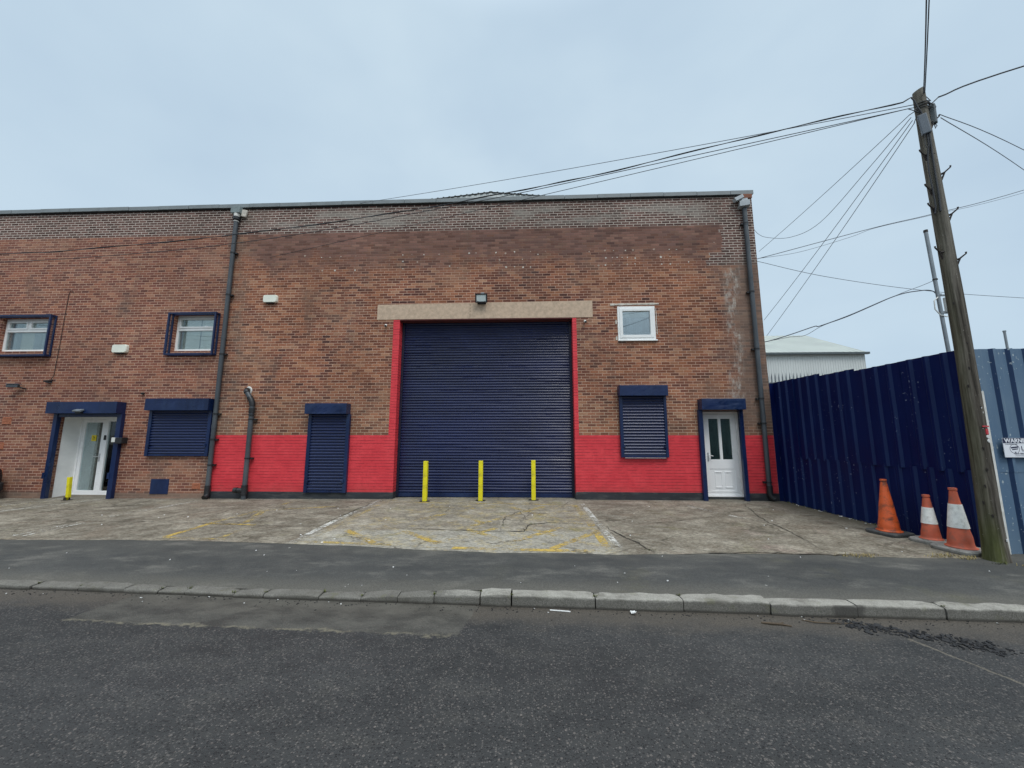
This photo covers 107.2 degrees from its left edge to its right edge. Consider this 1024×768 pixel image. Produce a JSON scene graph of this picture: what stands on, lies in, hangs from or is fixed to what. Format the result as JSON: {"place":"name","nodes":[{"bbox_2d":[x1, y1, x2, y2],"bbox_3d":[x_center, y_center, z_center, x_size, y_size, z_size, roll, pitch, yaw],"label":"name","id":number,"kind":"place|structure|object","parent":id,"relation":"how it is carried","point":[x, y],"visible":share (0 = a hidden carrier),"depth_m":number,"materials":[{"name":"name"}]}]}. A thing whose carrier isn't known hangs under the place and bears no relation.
{"place":"outdoors","nodes":[
{"label":"outdoors","id":0,"kind":"place"},
{"bbox_2d":[0,469,3,490],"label":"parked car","id":1,"kind":"object","parent":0,"point":[1,485],"visible":1,"depth_m":10.18,"materials":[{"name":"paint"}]},
{"bbox_2d":[3,488,977,604],"bbox_3d":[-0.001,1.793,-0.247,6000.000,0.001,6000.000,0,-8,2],"label":"ground","id":2,"kind":"structure","parent":0,"point":[577,553],"depth_m":5.86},
{"bbox_2d":[0,190,779,501],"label":"brick warehouse","id":3,"kind":"structure","parent":2,"relation":"on","point":[648,380],"depth_m":10.54,"materials":[{"name":"brown brick"}]},
{"bbox_2d":[5,383,26,389],"bbox_3d":[-13.964,0.070,10.616,0.398,0.146,0.150,3,-8,-22],"label":"security camera","id":4,"kind":"object","parent":3,"relation":"attached to","point":[13,385],"visible":1,"depth_m":10.59,"materials":[{"name":"black plastic"}]},
{"bbox_2d":[2,319,48,350],"bbox_3d":[-14.181,-1.417,11.103,1.480,0.990,0.095,0,-8,2],"label":"window","id":5,"kind":"structure","parent":3,"relation":"in","point":[20,334],"depth_m":11.10,"materials":[{"name":"white plastic"}]},
{"bbox_2d":[51,291,73,378],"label":"wall cable","id":6,"kind":"object","parent":3,"relation":"attached to","point":[61,333],"depth_m":10.90,"materials":[{"name":"black metal"}]},
{"bbox_2d":[72,409,84,413],"bbox_3d":[-11.801,0.740,10.268,0.230,0.121,0.117,0,-8,2],"label":"sensor lamp","id":7,"kind":"object","parent":3,"relation":"attached to","point":[77,411],"visible":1,"depth_m":10.25,"materials":[{"name":"metal"}]},
{"bbox_2d":[40,402,126,498],"bbox_3d":[-11.774,1.858,10.611,2.045,2.649,0.882,0,-8,2],"label":"door","id":8,"kind":"structure","parent":3,"relation":"in","point":[87,453],"depth_m":10.79,"materials":[{"name":"white plastic"}]},
{"bbox_2d":[111,438,127,443],"bbox_3d":[-10.744,1.549,10.328,0.300,0.165,0.165,0,-8,2],"label":"entry keypad","id":9,"kind":"object","parent":3,"relation":"attached to","point":[120,440],"visible":1,"depth_m":10.25,"materials":[{"name":"black plastic"}]},
{"bbox_2d":[112,344,128,353],"bbox_3d":[-11.155,-0.991,10.744,0.430,0.260,0.083,0,-8,2],"label":"alarm box","id":10,"kind":"object","parent":3,"relation":"attached to","point":[120,349],"visible":1,"depth_m":10.71,"materials":[{"name":"plastic"}]},
{"bbox_2d":[174,316,213,350],"bbox_3d":[-9.085,-1.449,10.894,1.200,1.060,0.076,0,-8,2],"label":"window","id":11,"kind":"structure","parent":3,"relation":"in","point":[194,333],"depth_m":10.90,"materials":[{"name":"white plastic"}]},
{"bbox_2d":[263,295,277,303],"bbox_3d":[-6.893,-2.416,10.770,0.400,0.245,0.083,0,-8,2],"label":"alarm box","id":12,"kind":"object","parent":3,"relation":"attached to","point":[270,299],"visible":1,"depth_m":10.73,"materials":[{"name":"plastic"}]},
{"bbox_2d":[475,292,486,303],"bbox_3d":[-0.846,-2.398,10.452,0.331,0.332,0.210,0,-8,2],"label":"floodlight","id":13,"kind":"object","parent":3,"relation":"attached to","point":[481,298],"visible":1,"depth_m":10.38,"materials":[{"name":"black plastic"}]},
{"bbox_2d":[610,303,658,340],"bbox_3d":[3.356,-1.689,10.310,1.321,1.073,0.125,0,-8,2],"label":"window","id":14,"kind":"structure","parent":3,"relation":"in","point":[635,323],"depth_m":10.33,"materials":[{"name":"white plastic"}]},
{"bbox_2d":[697,398,749,500],"bbox_3d":[5.430,1.698,9.757,1.155,2.610,0.528,0,-8,2],"label":"door","id":15,"kind":"structure","parent":3,"relation":"in","point":[720,446],"depth_m":9.86,"materials":[{"name":"white plastic"}]},
{"bbox_2d":[757,261,1019,297],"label":"overhead cable","id":16,"kind":"object","parent":3,"relation":"attached to","point":[881,285],"visible":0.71,"depth_m":10.83,"materials":[{"name":"black rubber"}]},
{"bbox_2d":[757,190,1022,258],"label":"overhead cable","id":17,"kind":"object","parent":3,"relation":"attached to","point":[883,225],"visible":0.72,"depth_m":11.11,"materials":[{"name":"black rubber"}]},
{"bbox_2d":[764,193,1021,257],"bbox_3d":[15.641,-6.065,11.617,17.694,5.299,0.028,1,-8,-4],"label":"overhead cable","id":18,"kind":"object","parent":3,"relation":"attached to","point":[889,224],"visible":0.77,"depth_m":11.13,"materials":[{"name":"black rubber"}]},
{"bbox_2d":[0,579,1023,622],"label":"kerb","id":19,"kind":"structure","parent":2,"relation":"on","point":[811,607],"depth_m":3.86,"materials":[{"name":"concrete"}]},
{"bbox_2d":[768,372,822,478],"bbox_3d":[10.528,1.699,15.525,5.200,4.390,0.085,0,-8,2],"label":"palisade fence","id":20,"kind":"object","parent":2,"relation":"on","point":[783,380],"visible":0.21,"depth_m":15.73,"materials":[{"name":"metal"}]},
{"bbox_2d":[764,335,869,381],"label":"metal shed","id":21,"kind":"structure","parent":2,"relation":"on","point":[802,355],"depth_m":29.62,"materials":[{"name":"white metal"}]},
{"bbox_2d":[923,229,950,351],"bbox_3d":[10.193,-0.420,8.729,0.442,6.730,0.113,-1,-8,9],"label":"steel mast","id":22,"kind":"object","parent":2,"relation":"on","point":[941,312],"visible":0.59,"depth_m":8.95,"materials":[{"name":"grey metal"}]},
{"bbox_2d":[765,290,934,341],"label":"overhead cable","id":23,"kind":"object","parent":22,"relation":"attached to","point":[852,313],"visible":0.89,"depth_m":9.64,"materials":[{"name":"black rubber"}]},
{"bbox_2d":[772,281,931,340],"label":"overhead cable","id":24,"kind":"object","parent":22,"relation":"attached to","point":[850,315],"visible":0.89,"depth_m":9.67,"materials":[{"name":"black rubber"}]},
{"bbox_2d":[1002,330,1008,348],"bbox_3d":[17.853,0.813,13.316,0.083,5.550,0.083,3,-8,-20],"label":"thin post","id":25,"kind":"object","parent":2,"relation":"on","point":[1005,339],"visible":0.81,"depth_m":13.63,"materials":[{"name":"metal"}]},
{"bbox_2d":[0,496,981,557],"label":"forecourt","id":26,"kind":"structure","parent":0,"point":[714,532],"depth_m":7.02,"materials":[{"name":"concrete"}]},
{"bbox_2d":[61,477,72,500],"bbox_3d":[-11.713,2.771,9.968,0.180,0.619,0.120,0,-8,2],"label":"parking post","id":27,"kind":"object","parent":26,"relation":"on","point":[68,489],"visible":0.96,"depth_m":9.95,"materials":[{"name":"yellow metal"}]},
{"bbox_2d":[2,498,739,551],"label":"forecourt markings","id":28,"kind":"object","parent":26,"relation":"on","point":[551,549],"visible":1,"depth_m":6.38,"materials":[{"name":"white paint"}]},
{"bbox_2d":[419,461,429,501],"bbox_3d":[-2.201,2.467,9.598,0.270,1.000,0.270,0,-8,2],"label":"bollard","id":29,"kind":"object","parent":26,"relation":"on","point":[425,482],"visible":1,"depth_m":9.55,"materials":[{"name":"yellow metal"}]},
{"bbox_2d":[49,502,896,555],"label":"forecourt cracks","id":30,"kind":"object","parent":26,"relation":"on","point":[554,522],"visible":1,"depth_m":6.69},
{"bbox_2d":[475,461,485,500],"bbox_3d":[-0.800,2.472,9.662,0.270,1.000,0.270,0,-8,1],"label":"bollard","id":31,"kind":"object","parent":26,"relation":"on","point":[480,487],"visible":1,"depth_m":9.60,"materials":[{"name":"yellow metal"}]},
{"bbox_2d":[38,502,1022,606],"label":"weeds","id":32,"kind":"object","parent":26,"relation":"on","point":[852,554],"visible":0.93,"depth_m":5.10,"materials":[{"name":"green plant"}]},
{"bbox_2d":[529,460,537,500],"bbox_3d":[0.553,2.472,9.714,0.270,1.000,0.270,-1,-8,4],"label":"bollard","id":33,"kind":"object","parent":26,"relation":"on","point":[533,480],"visible":1,"depth_m":9.66,"materials":[{"name":"yellow metal"}]},
{"bbox_2d":[769,351,981,558],"bbox_3d":[6.762,1.238,7.605,0.183,3.135,4.270,0,-8,2],"label":"sheet fence","id":34,"kind":"object","parent":26,"relation":"on","point":[845,441],"visible":0.89,"depth_m":6.99,"materials":[{"name":"blue metal"}]},
{"bbox_2d":[865,479,914,537],"bbox_3d":[6.306,2.063,6.362,0.470,0.899,0.470,1,-8,-10],"label":"traffic cone","id":35,"kind":"object","parent":26,"relation":"on","point":[888,524],"visible":0.99,"depth_m":6.28,"materials":[{"name":"plastic"}]},
{"bbox_2d":[908,494,946,544],"bbox_3d":[6.451,2.083,5.849,0.400,0.719,0.400,2,-8,-12],"label":"traffic cone","id":36,"kind":"object","parent":26,"relation":"on","point":[930,532],"visible":0.98,"depth_m":5.80,"materials":[{"name":"plastic"}]},
{"bbox_2d":[930,487,980,556],"bbox_3d":[6.393,1.941,5.421,0.480,0.879,0.480,1,-8,-7],"label":"traffic cone","id":37,"kind":"object","parent":26,"relation":"on","point":[960,540],"visible":0.99,"depth_m":5.35,"materials":[{"name":"plastic"}]},
{"bbox_2d":[0,589,1023,767],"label":"road","id":38,"kind":"structure","parent":0,"point":[102,680],"depth_m":2.64,"materials":[{"name":"grey asphalt"}]},
{"bbox_2d":[5,504,902,619],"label":"litter","id":39,"kind":"object","parent":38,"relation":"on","point":[449,506],"visible":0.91,"depth_m":5.92,"materials":[{"name":"white paper"}]},
{"bbox_2d":[9,589,1023,656],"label":"rubble","id":40,"kind":"object","parent":38,"relation":"on","point":[868,627],"visible":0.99,"depth_m":3.36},
{"bbox_2d":[761,622,791,626],"bbox_3d":[2.475,2.246,3.546,0.249,0.022,0.056,-2,-8,12],"label":"twig","id":41,"kind":"object","parent":38,"relation":"on","point":[773,623],"visible":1,"depth_m":3.53,"materials":[{"name":"brown wood"}]},
{"bbox_2d":[802,619,852,623],"bbox_3d":[2.986,2.250,3.564,0.435,0.011,0.043,-1,-8,10],"label":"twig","id":42,"kind":"object","parent":38,"relation":"on","point":[824,622],"visible":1,"depth_m":3.55,"materials":[{"name":"brown wood"}]},
{"bbox_2d":[0,539,1023,604],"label":"pavement","id":43,"kind":"structure","parent":0,"point":[273,566],"depth_m":4.67,"materials":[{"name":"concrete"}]},
{"bbox_2d":[903,87,1012,562],"bbox_3d":[6.407,-1.050,5.442,0.445,7.276,0.275,-5,-10,35],"label":"utility pole","id":44,"kind":"object","parent":43,"relation":"on","point":[994,540],"visible":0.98,"depth_m":5.31,"materials":[{"name":"brown wood"}]},
{"bbox_2d":[0,102,903,254],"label":"overhead cable","id":45,"kind":"object","parent":44,"relation":"attached to","point":[472,198],"visible":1,"depth_m":6.60,"materials":[{"name":"black rubber"}]},
{"bbox_2d":[8,109,906,261],"bbox_3d":[-11.720,-3.469,8.026,36.106,2.055,0.017,-1,-8,7],"label":"overhead cable","id":46,"kind":"object","parent":44,"relation":"attached to","point":[476,201],"visible":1,"depth_m":6.58,"materials":[{"name":"black rubber"}]},
{"bbox_2d":[273,112,893,256],"bbox_3d":[-0.417,-3.998,8.454,14.196,0.079,0.012,-3,-8,21],"label":"overhead cable","id":47,"kind":"object","parent":44,"relation":"attached to","point":[608,179],"visible":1,"depth_m":7.46,"materials":[{"name":"black rubber"}]},
{"bbox_2d":[363,106,906,202],"bbox_3d":[0.700,-4.856,8.588,12.182,1.682,0.011,-4,-9,25],"label":"overhead cable","id":48,"kind":"object","parent":44,"relation":"attached to","point":[653,153],"visible":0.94,"depth_m":7.51,"materials":[{"name":"black rubber"}]},
{"bbox_2d":[754,118,910,238],"bbox_3d":[6.730,-4.261,8.283,0.430,1.190,4.824,-1,-8,7],"label":"overhead cable","id":49,"kind":"object","parent":44,"relation":"attached to","point":[849,190],"visible":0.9,"depth_m":7.42,"materials":[{"name":"black rubber"}]},
{"bbox_2d":[761,115,908,249],"bbox_3d":[6.624,-3.990,8.327,0.011,0.241,4.920,-1,-8,9],"label":"overhead cable","id":50,"kind":"object","parent":44,"relation":"attached to","point":[840,178],"visible":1,"depth_m":7.30,"materials":[{"name":"black rubber"}]},
{"bbox_2d":[764,120,912,319],"bbox_3d":[6.610,-2.937,8.172,0.011,1.690,4.936,-1,-8,9],"label":"overhead cable","id":51,"kind":"object","parent":44,"relation":"attached to","point":[846,211],"visible":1,"depth_m":7.21,"materials":[{"name":"black rubber"}]},
{"bbox_2d":[767,122,914,334],"bbox_3d":[6.638,-2.695,8.132,0.011,2.080,4.949,-1,-8,9],"label":"overhead cable","id":52,"kind":"object","parent":44,"relation":"attached to","point":[847,221],"visible":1,"depth_m":7.22,"materials":[{"name":"black rubber"}]},
{"bbox_2d":[923,0,926,92],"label":"overhead cable","id":53,"kind":"object","parent":44,"relation":"attached to","point":[925,43],"visible":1,"depth_m":4.79,"materials":[{"name":"black rubber"}]},
{"bbox_2d":[924,0,929,92],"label":"overhead cable","id":54,"kind":"object","parent":44,"relation":"attached to","point":[927,44],"visible":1,"depth_m":4.86,"materials":[{"name":"black rubber"}]},
{"bbox_2d":[938,65,1023,96],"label":"overhead cable","id":55,"kind":"object","parent":44,"relation":"attached to","point":[981,80],"visible":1,"depth_m":5.85,"materials":[{"name":"black rubber"}]},
{"bbox_2d":[940,114,1023,149],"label":"overhead cable","id":56,"kind":"object","parent":44,"relation":"attached to","point":[981,130],"visible":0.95,"depth_m":6.49,"materials":[{"name":"black rubber"}]},
{"bbox_2d":[941,118,1023,169],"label":"overhead cable","id":57,"kind":"object","parent":44,"relation":"attached to","point":[981,141],"visible":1,"depth_m":6.82,"materials":[{"name":"black rubber"}]},
{"bbox_2d":[974,348,1023,554],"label":"sheet fence","id":58,"kind":"object","parent":43,"relation":"on","point":[1001,374],"visible":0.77,"depth_m":5.48,"materials":[{"name":"blue metal"}]},
{"bbox_2d":[1002,438,1023,456],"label":"warning sign","id":59,"kind":"object","parent":58,"relation":"attached to","point":[1013,447],"visible":1,"depth_m":5.38,"materials":[{"name":"white plastic"}]},
{"bbox_2d":[0,0,1023,367],"label":"sky","id":60,"kind":"structure","parent":0,"point":[104,103],"materials":[{"name":"blue"}]}
]}

